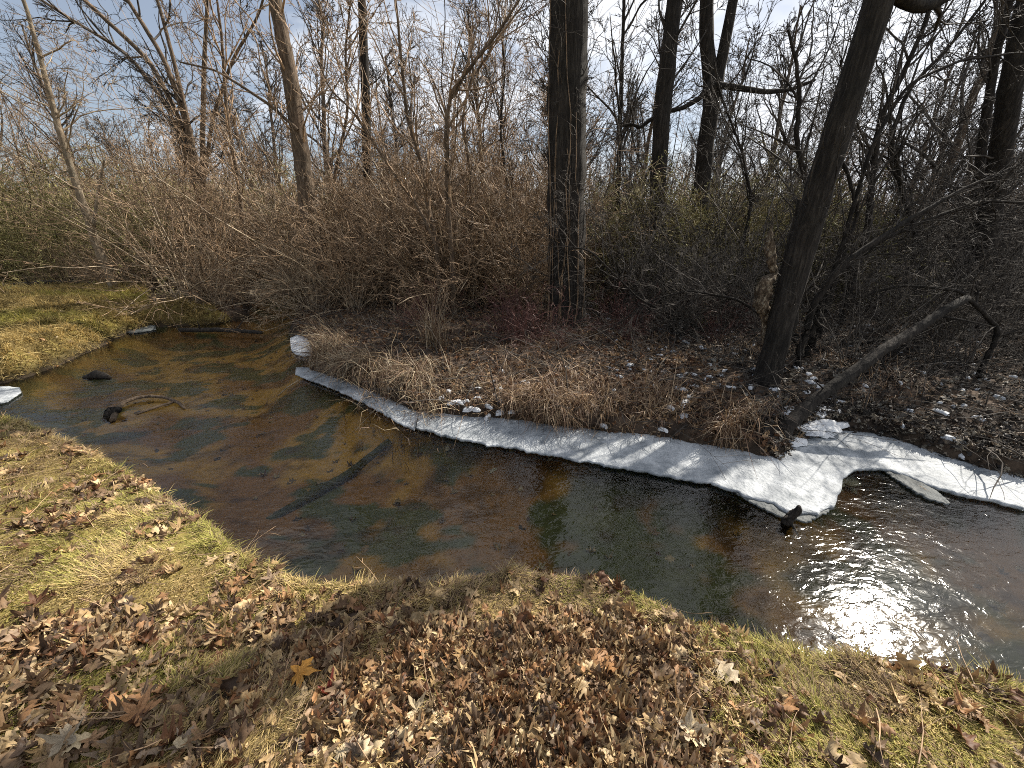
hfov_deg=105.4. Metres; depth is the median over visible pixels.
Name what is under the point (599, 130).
bare tree
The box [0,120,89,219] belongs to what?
sapling clump
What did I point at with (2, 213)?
budding shrub
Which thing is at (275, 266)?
arching shrub
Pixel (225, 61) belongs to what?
sapling
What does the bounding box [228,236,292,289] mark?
bare shrub
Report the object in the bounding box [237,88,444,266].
bare shrub
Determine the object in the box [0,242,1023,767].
ground
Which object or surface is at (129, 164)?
sapling clump
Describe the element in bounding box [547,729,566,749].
fallen leaf
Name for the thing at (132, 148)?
sapling clump
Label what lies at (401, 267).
bare shrub
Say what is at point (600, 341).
fallen branch
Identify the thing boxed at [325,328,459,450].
grass tussock
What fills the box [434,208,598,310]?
bare shrub
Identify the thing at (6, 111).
bare tree
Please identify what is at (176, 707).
fallen leaf
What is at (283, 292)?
arching shrub
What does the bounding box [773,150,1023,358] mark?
bough
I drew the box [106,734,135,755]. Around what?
fallen leaf
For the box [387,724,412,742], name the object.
fallen leaf
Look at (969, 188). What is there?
sapling clump
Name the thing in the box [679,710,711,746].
fallen leaf
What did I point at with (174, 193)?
bare shrub
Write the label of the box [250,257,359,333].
arching shrub
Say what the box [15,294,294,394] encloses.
water
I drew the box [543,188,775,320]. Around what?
bare shrub
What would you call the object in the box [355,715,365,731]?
fallen leaf
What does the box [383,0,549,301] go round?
sapling
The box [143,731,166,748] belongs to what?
fallen leaf
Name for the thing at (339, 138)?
bare shrub
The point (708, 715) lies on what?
fallen leaf
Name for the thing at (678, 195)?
budding shrub
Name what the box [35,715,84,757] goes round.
fallen leaf
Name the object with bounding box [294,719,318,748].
fallen leaf
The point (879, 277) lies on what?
arching shrub
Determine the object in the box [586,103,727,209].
sapling clump
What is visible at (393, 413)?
ice shelf
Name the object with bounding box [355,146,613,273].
arching shrub
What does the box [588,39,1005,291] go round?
sapling clump
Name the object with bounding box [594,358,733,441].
grass tussock
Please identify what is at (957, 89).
bare tree
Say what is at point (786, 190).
arching shrub
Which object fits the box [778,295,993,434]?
leaning log
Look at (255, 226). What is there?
bare shrub
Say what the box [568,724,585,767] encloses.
fallen leaf
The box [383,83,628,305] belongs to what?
bare shrub
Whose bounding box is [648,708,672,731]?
fallen leaf
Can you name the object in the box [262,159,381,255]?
bare shrub
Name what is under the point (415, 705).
fallen leaf
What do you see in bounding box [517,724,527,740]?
fallen leaf
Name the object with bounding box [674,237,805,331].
bare shrub
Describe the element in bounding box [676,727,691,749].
fallen leaf
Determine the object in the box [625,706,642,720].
fallen leaf
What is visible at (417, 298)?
bramble
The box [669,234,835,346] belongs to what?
bare shrub
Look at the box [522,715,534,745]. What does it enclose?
fallen leaf
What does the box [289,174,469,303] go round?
bare shrub
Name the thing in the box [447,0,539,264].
sapling
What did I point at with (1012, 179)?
sapling clump
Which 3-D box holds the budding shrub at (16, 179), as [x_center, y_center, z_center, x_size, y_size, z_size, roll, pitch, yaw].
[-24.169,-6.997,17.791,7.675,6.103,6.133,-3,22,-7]
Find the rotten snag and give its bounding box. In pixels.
[752,226,798,345]
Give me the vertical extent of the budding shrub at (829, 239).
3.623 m
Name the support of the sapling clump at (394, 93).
on the ground at (820, 576)
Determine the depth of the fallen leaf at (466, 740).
1.33 m
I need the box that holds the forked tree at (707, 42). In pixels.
[600,0,853,291]
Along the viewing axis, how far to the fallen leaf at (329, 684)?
1.49 m
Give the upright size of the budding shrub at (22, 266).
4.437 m
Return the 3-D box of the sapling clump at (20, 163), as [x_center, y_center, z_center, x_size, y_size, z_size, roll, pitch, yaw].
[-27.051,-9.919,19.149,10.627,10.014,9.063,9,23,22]
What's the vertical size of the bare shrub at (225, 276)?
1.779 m
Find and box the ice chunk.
[290,335,310,356]
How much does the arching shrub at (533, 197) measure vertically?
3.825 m
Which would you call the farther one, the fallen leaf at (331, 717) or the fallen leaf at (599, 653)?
the fallen leaf at (599, 653)
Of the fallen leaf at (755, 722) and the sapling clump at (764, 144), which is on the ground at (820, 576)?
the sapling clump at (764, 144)
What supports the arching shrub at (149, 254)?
on the ground at (820, 576)
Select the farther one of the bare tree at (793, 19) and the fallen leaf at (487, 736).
the bare tree at (793, 19)
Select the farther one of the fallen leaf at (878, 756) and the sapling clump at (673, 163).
the sapling clump at (673, 163)
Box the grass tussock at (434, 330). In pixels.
[381,270,469,349]
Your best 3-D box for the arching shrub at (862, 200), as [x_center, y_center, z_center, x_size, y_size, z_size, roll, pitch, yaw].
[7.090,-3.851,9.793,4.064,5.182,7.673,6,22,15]
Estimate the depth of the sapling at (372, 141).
6.69 m
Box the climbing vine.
[513,0,612,333]
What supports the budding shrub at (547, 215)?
on the ground at (820, 576)
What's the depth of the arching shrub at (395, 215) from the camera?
8.61 m
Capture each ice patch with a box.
[0,386,21,403]
[127,325,155,332]
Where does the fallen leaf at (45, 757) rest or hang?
on the leaf litter at (494, 668)
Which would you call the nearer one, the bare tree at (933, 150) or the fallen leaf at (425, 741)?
the fallen leaf at (425, 741)
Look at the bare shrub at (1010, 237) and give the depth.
6.53 m
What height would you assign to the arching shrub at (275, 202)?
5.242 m
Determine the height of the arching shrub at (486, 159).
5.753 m
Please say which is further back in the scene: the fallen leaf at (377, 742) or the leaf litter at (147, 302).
the leaf litter at (147, 302)
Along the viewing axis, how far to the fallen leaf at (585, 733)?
1.30 m
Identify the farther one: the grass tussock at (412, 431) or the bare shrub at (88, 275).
the bare shrub at (88, 275)
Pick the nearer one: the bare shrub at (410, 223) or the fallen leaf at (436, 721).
the fallen leaf at (436, 721)
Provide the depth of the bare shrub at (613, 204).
12.32 m
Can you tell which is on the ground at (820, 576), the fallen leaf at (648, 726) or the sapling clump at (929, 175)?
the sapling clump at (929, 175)
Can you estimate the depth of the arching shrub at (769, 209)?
6.88 m
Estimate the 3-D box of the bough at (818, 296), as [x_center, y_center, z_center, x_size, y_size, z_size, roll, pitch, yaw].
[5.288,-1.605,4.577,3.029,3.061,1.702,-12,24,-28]
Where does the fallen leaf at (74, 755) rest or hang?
on the ground at (820, 576)
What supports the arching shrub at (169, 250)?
on the ground at (820, 576)
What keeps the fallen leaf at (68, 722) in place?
on the ground at (820, 576)
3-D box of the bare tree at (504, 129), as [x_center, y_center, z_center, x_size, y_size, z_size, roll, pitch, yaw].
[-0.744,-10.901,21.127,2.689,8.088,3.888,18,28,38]
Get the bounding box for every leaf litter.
[0,283,265,352]
[0,418,1023,767]
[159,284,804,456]
[589,283,1023,478]
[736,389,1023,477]
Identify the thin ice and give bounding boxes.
[734,492,834,522]
[884,471,949,504]
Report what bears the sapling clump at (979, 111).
on the ground at (820, 576)
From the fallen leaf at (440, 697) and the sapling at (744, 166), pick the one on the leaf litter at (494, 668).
the fallen leaf at (440, 697)
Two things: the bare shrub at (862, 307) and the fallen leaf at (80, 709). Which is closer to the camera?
the fallen leaf at (80, 709)
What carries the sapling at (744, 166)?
on the ground at (820, 576)
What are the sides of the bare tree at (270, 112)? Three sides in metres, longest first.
15.388 x 7.445 x 5.409 m
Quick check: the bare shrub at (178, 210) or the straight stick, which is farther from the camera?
the bare shrub at (178, 210)
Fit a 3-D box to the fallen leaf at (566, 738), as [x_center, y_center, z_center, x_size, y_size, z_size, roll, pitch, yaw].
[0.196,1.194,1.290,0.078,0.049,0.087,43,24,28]
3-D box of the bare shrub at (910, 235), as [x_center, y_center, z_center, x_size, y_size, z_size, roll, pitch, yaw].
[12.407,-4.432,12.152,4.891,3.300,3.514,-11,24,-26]
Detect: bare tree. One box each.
[0,8,137,203]
[0,27,27,164]
[79,110,146,186]
[149,111,222,197]
[151,107,185,194]
[156,0,347,307]
[193,77,275,205]
[206,80,266,213]
[230,26,305,194]
[250,0,384,191]
[330,0,422,224]
[348,54,438,185]
[356,36,441,183]
[370,39,441,173]
[412,0,546,185]
[418,53,489,182]
[474,96,518,161]
[497,32,613,184]
[499,0,632,329]
[507,6,614,191]
[524,93,603,186]
[541,68,604,185]
[589,117,635,206]
[601,97,672,192]
[602,0,730,206]
[603,90,651,194]
[644,0,736,298]
[675,25,778,190]
[684,94,740,184]
[712,118,756,194]
[720,0,832,194]
[746,0,1023,387]
[784,38,910,191]
[791,91,853,186]
[844,0,1023,230]
[881,40,975,241]
[882,7,1019,201]
[886,98,966,211]
[925,1,1023,317]
[947,107,993,206]
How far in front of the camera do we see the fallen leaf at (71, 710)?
1.39 m
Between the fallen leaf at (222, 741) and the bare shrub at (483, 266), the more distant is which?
the bare shrub at (483, 266)
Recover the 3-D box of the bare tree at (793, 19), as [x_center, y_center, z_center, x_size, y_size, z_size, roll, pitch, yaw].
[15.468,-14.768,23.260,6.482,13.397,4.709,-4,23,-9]
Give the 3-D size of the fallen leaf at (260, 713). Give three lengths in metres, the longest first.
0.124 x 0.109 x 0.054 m
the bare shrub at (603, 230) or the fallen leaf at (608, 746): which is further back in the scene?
the bare shrub at (603, 230)
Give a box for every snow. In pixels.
[438,366,690,472]
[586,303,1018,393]
[663,348,1005,493]
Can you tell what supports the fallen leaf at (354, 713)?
on the leaf litter at (494, 668)
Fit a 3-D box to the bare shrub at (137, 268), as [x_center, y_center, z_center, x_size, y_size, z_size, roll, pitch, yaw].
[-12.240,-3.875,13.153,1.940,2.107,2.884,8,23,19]
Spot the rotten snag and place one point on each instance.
(763, 293)
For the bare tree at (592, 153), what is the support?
on the ground at (820, 576)
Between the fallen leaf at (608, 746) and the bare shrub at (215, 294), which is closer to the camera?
the fallen leaf at (608, 746)
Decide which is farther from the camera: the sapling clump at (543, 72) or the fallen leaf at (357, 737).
the sapling clump at (543, 72)
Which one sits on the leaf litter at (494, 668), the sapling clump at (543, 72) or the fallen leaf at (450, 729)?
the fallen leaf at (450, 729)
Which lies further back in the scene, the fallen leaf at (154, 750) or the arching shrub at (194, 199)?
the arching shrub at (194, 199)
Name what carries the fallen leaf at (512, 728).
on the leaf litter at (494, 668)
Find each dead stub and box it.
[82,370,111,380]
[101,406,122,423]
[776,505,801,535]
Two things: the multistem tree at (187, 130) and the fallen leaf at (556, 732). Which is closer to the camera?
the fallen leaf at (556, 732)
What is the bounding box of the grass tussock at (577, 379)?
[505,344,644,423]
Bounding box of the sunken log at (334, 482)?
[266,439,391,519]
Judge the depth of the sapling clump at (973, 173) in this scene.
14.43 m
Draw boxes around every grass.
[0,276,231,380]
[0,413,1023,767]
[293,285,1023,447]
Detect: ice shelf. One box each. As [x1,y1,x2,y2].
[295,367,418,430]
[416,411,1023,515]
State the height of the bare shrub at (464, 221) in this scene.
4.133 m
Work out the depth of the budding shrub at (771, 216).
7.88 m
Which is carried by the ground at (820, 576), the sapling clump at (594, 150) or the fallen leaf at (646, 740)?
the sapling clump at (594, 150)
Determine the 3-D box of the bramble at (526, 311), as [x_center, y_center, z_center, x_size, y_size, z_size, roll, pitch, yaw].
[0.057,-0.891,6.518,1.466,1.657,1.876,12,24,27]
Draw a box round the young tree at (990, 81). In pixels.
[883,0,1014,302]
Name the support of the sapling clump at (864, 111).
on the ground at (820, 576)
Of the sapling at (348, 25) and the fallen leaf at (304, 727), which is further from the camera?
the sapling at (348, 25)
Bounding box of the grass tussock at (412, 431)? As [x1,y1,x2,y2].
[354,371,465,475]
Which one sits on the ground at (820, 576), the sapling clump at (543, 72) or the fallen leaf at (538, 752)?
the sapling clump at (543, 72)
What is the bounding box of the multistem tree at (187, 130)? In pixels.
[0,0,319,220]
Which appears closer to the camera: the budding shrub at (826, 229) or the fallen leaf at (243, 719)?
the fallen leaf at (243, 719)
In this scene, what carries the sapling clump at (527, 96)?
on the ground at (820, 576)
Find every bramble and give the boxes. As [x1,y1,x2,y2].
[381,292,424,332]
[389,276,463,324]
[425,274,490,313]
[459,268,539,340]
[472,279,562,348]
[482,296,554,348]
[486,275,538,312]
[495,279,593,343]
[519,306,599,351]
[582,281,662,333]
[601,306,651,346]
[616,290,671,336]
[661,275,715,319]
[681,303,752,344]
[685,285,771,333]
[709,303,761,334]
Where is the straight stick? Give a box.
[135,401,173,414]
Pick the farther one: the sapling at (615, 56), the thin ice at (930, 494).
the sapling at (615, 56)
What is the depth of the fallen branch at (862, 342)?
5.97 m
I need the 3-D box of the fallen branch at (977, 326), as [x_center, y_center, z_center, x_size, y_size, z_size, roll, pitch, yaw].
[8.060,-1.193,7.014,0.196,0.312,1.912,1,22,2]
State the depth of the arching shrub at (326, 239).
10.27 m
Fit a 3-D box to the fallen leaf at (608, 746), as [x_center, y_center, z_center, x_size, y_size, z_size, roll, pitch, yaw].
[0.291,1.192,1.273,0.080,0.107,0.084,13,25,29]
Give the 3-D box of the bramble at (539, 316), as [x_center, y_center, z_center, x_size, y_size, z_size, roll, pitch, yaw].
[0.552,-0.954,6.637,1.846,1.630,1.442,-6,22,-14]
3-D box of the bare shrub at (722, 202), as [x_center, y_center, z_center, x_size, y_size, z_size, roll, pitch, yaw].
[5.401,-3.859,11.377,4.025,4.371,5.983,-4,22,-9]
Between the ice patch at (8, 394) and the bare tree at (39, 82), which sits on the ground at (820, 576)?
the bare tree at (39, 82)
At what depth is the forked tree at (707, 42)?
8.86 m
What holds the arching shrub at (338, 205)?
on the ground at (820, 576)
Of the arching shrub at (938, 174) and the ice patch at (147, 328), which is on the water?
the ice patch at (147, 328)
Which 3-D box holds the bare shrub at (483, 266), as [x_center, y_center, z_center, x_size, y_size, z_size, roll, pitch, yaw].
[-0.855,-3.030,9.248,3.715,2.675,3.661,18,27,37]
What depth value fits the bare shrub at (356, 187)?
11.57 m
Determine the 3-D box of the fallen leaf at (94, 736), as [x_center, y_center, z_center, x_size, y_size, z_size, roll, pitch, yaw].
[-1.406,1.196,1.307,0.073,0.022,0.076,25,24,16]
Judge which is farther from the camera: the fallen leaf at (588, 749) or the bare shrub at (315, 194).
the bare shrub at (315, 194)
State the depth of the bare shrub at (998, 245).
11.98 m
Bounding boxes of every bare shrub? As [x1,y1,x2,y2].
[0,238,39,282]
[6,228,117,281]
[19,223,119,280]
[22,136,315,287]
[33,221,170,288]
[56,240,144,282]
[60,49,441,317]
[100,239,162,280]
[110,163,275,263]
[114,131,292,305]
[118,164,289,286]
[137,239,265,306]
[145,156,323,290]
[173,239,261,298]
[201,115,422,287]
[209,178,287,267]
[213,177,297,271]
[227,199,443,350]
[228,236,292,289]
[230,221,365,339]
[235,97,515,310]
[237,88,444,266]
[240,160,402,305]
[253,217,343,300]
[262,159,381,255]
[282,94,501,293]
[288,153,461,305]
[289,133,485,310]
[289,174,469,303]
[290,172,502,303]
[293,204,411,310]
[298,127,526,317]
[323,117,523,290]
[335,204,492,308]
[336,100,548,313]
[339,144,478,232]
[355,164,530,318]
[358,135,547,331]
[365,142,548,299]
[375,139,537,213]
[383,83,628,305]
[388,126,599,281]
[396,106,669,314]
[405,196,547,304]
[411,140,600,285]
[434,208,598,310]
[473,185,623,297]
[495,145,595,268]
[502,156,639,282]
[539,169,675,296]
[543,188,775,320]
[583,157,736,257]
[583,165,677,271]
[584,152,739,311]
[585,189,641,278]
[585,240,734,327]
[586,198,702,293]
[588,161,737,276]
[606,213,755,323]
[609,210,779,341]
[616,169,751,290]
[620,180,783,342]
[628,140,881,319]
[630,170,759,263]
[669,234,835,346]
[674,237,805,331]
[710,164,966,305]
[731,172,892,318]
[743,171,1013,298]
[758,207,1023,398]
[799,241,907,314]
[802,250,1023,360]
[827,155,1022,300]
[836,223,1023,351]
[843,207,1023,375]
[858,231,1023,384]
[866,220,1023,329]
[885,161,1023,311]
[885,190,996,276]
[889,221,1023,317]
[918,234,1023,363]
[926,198,1023,272]
[933,282,1022,326]
[944,300,1023,346]
[951,135,1023,302]
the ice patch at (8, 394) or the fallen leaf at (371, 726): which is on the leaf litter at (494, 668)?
the fallen leaf at (371, 726)
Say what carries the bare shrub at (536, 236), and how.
on the ground at (820, 576)
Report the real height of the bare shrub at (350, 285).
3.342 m
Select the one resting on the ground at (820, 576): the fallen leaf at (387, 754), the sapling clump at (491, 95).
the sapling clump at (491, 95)
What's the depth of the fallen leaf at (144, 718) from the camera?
1.38 m
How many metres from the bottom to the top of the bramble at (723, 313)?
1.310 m
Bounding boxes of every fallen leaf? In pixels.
[6,731,30,750]
[9,737,39,757]
[23,706,46,726]
[24,725,76,767]
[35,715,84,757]
[39,701,69,727]
[44,700,77,725]
[52,701,84,728]
[56,711,79,728]
[59,713,81,731]
[61,732,91,755]
[64,740,93,767]
[65,744,74,756]
[69,698,100,724]
[79,729,107,753]
[80,731,121,765]
[93,731,117,752]
[105,725,144,765]
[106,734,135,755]
[115,710,151,744]
[116,683,162,726]
[127,712,152,729]
[131,729,148,744]
[135,744,167,758]
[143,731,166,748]
[145,703,170,728]
[160,701,186,731]
[164,725,193,755]
[173,729,202,749]
[180,721,223,745]
[186,741,211,761]
[195,706,213,723]
[214,710,245,738]
[214,735,231,750]
[224,718,254,751]
[233,702,265,741]
[289,657,320,690]
[290,732,313,754]
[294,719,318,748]
[308,733,343,763]
[313,742,334,762]
[318,665,334,694]
[318,726,332,743]
[325,699,336,719]
[328,694,357,731]
[328,717,349,737]
[330,694,350,716]
[333,742,347,762]
[342,739,364,767]
[345,736,364,756]
[351,735,363,744]
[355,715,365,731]
[355,732,372,758]
[365,723,376,738]
[371,728,385,756]
[379,734,389,758]
[382,734,406,765]
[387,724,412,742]
[401,713,424,751]
[403,691,431,718]
[407,716,436,745]
[410,709,427,729]
[410,746,418,756]
[421,744,450,765]
[425,723,438,742]
[430,694,454,709]
[432,702,446,729]
[439,718,455,739]
[442,724,465,755]
[446,707,466,740]
[449,730,461,748]
[457,707,480,733]
[459,727,477,747]
[461,727,471,759]
[467,725,501,767]
[467,731,481,746]
[481,720,500,735]
[482,703,504,728]
[495,712,504,724]
[498,706,526,728]
[509,723,517,733]
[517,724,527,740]
[518,739,547,759]
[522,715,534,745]
[524,704,535,716]
[530,741,544,766]
[535,700,557,720]
[536,723,550,741]
[539,713,557,749]
[540,721,564,736]
[541,720,573,748]
[542,708,557,723]
[546,727,559,743]
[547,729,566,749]
[563,730,568,757]
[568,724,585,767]
[575,705,603,740]
[576,717,594,727]
[583,740,597,753]
[584,693,605,712]
[589,648,620,672]
[591,735,614,760]
[596,731,610,744]
[596,741,609,758]
[601,724,629,762]
[603,724,620,737]
[604,725,633,755]
[617,710,632,725]
[618,730,627,739]
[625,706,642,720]
[626,694,654,731]
[627,724,656,751]
[627,731,639,751]
[630,727,652,746]
[643,722,657,737]
[644,733,662,755]
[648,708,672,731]
[654,736,679,767]
[654,738,675,759]
[656,740,670,755]
[658,719,673,731]
[664,734,697,767]
[675,706,707,746]
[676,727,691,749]
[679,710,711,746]
[688,741,703,755]
[691,734,711,754]
[694,709,718,731]
[706,735,715,745]
[710,752,730,767]
[711,730,736,756]
[712,658,739,684]
[715,738,731,756]
[716,723,743,756]
[719,728,735,746]
[727,728,753,755]
[747,712,770,734]
[759,737,773,751]
[863,741,889,767]
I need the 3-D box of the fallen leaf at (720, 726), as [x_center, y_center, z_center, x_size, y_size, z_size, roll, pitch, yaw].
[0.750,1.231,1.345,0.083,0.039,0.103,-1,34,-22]
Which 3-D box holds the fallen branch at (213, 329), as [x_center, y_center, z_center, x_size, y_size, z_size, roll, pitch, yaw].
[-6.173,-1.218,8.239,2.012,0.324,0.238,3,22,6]
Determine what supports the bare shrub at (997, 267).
on the ground at (820, 576)
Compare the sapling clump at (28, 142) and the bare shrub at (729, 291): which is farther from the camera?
the sapling clump at (28, 142)
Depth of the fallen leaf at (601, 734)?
1.31 m
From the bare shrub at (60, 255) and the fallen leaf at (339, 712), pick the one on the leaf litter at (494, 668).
the fallen leaf at (339, 712)
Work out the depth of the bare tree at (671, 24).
8.24 m
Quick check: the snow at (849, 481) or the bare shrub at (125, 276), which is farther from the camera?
the bare shrub at (125, 276)
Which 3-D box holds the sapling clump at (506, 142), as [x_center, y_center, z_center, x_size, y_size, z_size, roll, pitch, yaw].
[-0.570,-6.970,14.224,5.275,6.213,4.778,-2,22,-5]
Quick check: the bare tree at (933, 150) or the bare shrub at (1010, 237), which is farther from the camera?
the bare tree at (933, 150)
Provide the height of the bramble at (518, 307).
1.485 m
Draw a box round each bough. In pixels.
[515,172,715,341]
[547,239,820,361]
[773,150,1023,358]
[792,138,1023,366]
[799,212,1023,378]
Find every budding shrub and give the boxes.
[0,144,120,289]
[0,147,138,290]
[0,161,48,258]
[0,161,136,282]
[0,186,63,282]
[0,196,70,280]
[0,248,62,280]
[11,142,236,285]
[11,193,97,268]
[54,153,172,227]
[66,181,233,297]
[81,177,192,284]
[143,173,284,276]
[188,166,280,215]
[206,202,271,282]
[225,173,343,295]
[232,170,290,206]
[245,143,359,268]
[263,189,379,302]
[344,155,460,259]
[498,179,599,284]
[528,154,733,310]
[546,150,782,295]
[584,166,678,298]
[585,169,648,281]
[599,164,753,284]
[611,130,910,324]
[623,177,758,269]
[623,178,786,327]
[680,155,786,273]
[683,175,841,302]
[707,173,914,308]
[777,173,918,292]
[778,183,954,325]
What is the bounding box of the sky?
[0,0,1023,221]
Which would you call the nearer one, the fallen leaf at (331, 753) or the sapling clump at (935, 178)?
the fallen leaf at (331, 753)
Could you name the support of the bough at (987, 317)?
on the ground at (820, 576)
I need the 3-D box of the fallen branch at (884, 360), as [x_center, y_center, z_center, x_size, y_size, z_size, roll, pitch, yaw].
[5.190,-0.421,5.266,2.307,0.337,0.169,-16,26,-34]
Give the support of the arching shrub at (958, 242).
on the ground at (820, 576)
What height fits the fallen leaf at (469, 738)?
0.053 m
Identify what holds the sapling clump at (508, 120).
on the ground at (820, 576)
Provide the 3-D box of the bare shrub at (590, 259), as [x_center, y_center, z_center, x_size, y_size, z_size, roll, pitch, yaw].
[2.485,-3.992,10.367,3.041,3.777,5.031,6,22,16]
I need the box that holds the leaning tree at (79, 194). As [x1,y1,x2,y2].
[0,0,172,287]
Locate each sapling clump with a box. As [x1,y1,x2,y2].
[0,0,216,280]
[0,42,147,240]
[0,52,116,250]
[0,53,148,228]
[0,57,85,209]
[0,58,252,258]
[0,78,193,222]
[0,99,113,280]
[0,100,35,196]
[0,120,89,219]
[0,136,83,257]
[1,114,118,198]
[3,0,281,280]
[46,98,290,281]
[50,140,139,211]
[97,114,173,194]
[134,102,274,188]
[135,71,293,210]
[179,110,293,205]
[248,8,466,198]
[297,0,548,289]
[313,1,479,184]
[314,68,468,189]
[326,85,474,187]
[376,117,512,188]
[383,0,714,240]
[394,0,547,198]
[394,75,543,192]
[428,92,547,201]
[456,45,544,202]
[459,108,603,188]
[498,0,665,223]
[525,89,630,224]
[532,143,649,269]
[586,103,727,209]
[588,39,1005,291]
[589,5,797,258]
[636,120,722,209]
[647,27,793,204]
[678,20,895,231]
[695,96,844,218]
[715,0,1023,262]
[742,0,977,209]
[797,59,1021,299]
[800,1,1023,277]
[841,97,971,281]
[843,77,1023,284]
[850,0,1023,287]
[851,124,1023,236]
[866,123,1018,267]
[872,12,1023,294]
[883,107,1023,254]
[917,114,1023,247]
[944,139,1023,257]
[948,115,1023,234]
[950,133,1023,254]
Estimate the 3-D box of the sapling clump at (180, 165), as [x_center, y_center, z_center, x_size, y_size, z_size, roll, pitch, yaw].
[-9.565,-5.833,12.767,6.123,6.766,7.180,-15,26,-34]
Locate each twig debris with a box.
[0,411,1023,767]
[157,274,1023,499]
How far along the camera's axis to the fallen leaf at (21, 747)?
1.27 m
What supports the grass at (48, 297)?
on the ground at (820, 576)
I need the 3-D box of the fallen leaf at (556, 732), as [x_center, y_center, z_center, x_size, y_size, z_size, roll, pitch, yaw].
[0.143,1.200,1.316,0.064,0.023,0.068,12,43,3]
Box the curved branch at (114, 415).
[109,395,185,422]
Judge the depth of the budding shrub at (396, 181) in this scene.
12.84 m
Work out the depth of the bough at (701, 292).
5.36 m
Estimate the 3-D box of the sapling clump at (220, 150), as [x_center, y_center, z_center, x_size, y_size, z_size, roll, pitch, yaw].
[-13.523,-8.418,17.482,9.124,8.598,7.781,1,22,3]
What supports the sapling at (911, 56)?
on the ground at (820, 576)
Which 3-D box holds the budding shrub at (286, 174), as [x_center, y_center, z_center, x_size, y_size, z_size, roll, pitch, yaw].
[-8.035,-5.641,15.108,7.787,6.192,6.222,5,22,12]
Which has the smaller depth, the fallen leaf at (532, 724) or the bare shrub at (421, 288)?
the fallen leaf at (532, 724)
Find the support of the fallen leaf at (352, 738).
on the leaf litter at (494, 668)
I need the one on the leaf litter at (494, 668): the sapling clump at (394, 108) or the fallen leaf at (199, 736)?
the fallen leaf at (199, 736)
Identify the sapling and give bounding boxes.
[171,0,268,288]
[255,0,443,315]
[286,0,420,224]
[334,0,452,311]
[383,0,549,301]
[400,0,545,315]
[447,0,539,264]
[586,0,693,265]
[650,0,781,315]
[729,0,860,220]
[787,0,896,338]
[811,0,1023,349]
[821,0,969,324]
[825,0,994,306]
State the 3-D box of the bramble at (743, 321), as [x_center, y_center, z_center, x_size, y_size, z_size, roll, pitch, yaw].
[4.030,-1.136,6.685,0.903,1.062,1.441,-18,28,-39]
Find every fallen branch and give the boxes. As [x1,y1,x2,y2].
[4,275,96,286]
[178,318,262,333]
[599,310,672,342]
[841,330,963,345]
[861,343,906,378]
[906,311,1015,338]
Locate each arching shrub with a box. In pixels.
[0,78,310,336]
[0,103,232,301]
[2,136,287,295]
[42,37,269,351]
[48,148,298,289]
[73,173,207,287]
[121,153,258,272]
[132,156,374,268]
[187,228,354,327]
[196,100,430,311]
[233,166,423,303]
[239,229,331,290]
[242,250,310,324]
[245,174,328,234]
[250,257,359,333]
[252,208,394,311]
[280,122,424,294]
[352,147,492,297]
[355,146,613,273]
[383,43,689,302]
[400,64,643,233]
[474,120,639,281]
[583,43,901,309]
[586,90,742,289]
[619,53,873,324]
[675,100,919,280]
[705,153,858,300]
[709,178,960,284]
[720,111,1023,312]
[725,133,1020,304]
[727,78,1023,321]
[737,169,970,318]
[758,139,1008,319]
[841,164,1014,269]
[861,99,1022,284]
[883,141,1023,309]
[924,149,1023,274]
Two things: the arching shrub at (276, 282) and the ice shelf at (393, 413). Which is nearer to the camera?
the ice shelf at (393, 413)
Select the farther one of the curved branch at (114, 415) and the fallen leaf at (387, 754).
the curved branch at (114, 415)
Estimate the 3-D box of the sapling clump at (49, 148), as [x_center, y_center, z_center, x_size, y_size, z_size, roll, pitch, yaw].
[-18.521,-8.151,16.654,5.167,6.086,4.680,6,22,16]
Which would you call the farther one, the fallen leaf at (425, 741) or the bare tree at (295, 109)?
the bare tree at (295, 109)
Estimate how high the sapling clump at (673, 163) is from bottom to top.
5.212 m
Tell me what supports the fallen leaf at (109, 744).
on the fallen leaf at (118, 742)
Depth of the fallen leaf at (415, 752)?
1.29 m
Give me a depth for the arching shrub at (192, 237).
9.42 m
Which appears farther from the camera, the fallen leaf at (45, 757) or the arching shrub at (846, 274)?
the arching shrub at (846, 274)
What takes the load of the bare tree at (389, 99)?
on the ground at (820, 576)
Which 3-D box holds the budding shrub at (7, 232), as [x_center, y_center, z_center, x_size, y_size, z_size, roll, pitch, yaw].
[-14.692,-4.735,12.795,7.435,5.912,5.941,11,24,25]
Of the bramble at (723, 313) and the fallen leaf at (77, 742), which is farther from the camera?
the bramble at (723, 313)
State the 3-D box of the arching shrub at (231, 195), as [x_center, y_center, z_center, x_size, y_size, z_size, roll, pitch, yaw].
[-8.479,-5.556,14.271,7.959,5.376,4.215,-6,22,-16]
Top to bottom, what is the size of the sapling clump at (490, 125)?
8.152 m
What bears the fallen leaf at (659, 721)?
on the leaf litter at (494, 668)
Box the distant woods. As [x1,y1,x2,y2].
[0,69,1023,266]
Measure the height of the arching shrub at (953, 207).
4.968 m
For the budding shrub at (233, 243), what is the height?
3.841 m
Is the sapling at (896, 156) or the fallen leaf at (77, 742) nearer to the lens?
the fallen leaf at (77, 742)
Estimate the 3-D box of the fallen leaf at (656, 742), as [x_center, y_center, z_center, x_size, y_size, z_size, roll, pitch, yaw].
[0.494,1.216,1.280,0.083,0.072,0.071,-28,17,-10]
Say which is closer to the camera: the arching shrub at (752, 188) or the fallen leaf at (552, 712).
the fallen leaf at (552, 712)
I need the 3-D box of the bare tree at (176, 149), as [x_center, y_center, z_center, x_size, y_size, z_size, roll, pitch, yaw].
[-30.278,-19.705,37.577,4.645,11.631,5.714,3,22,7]

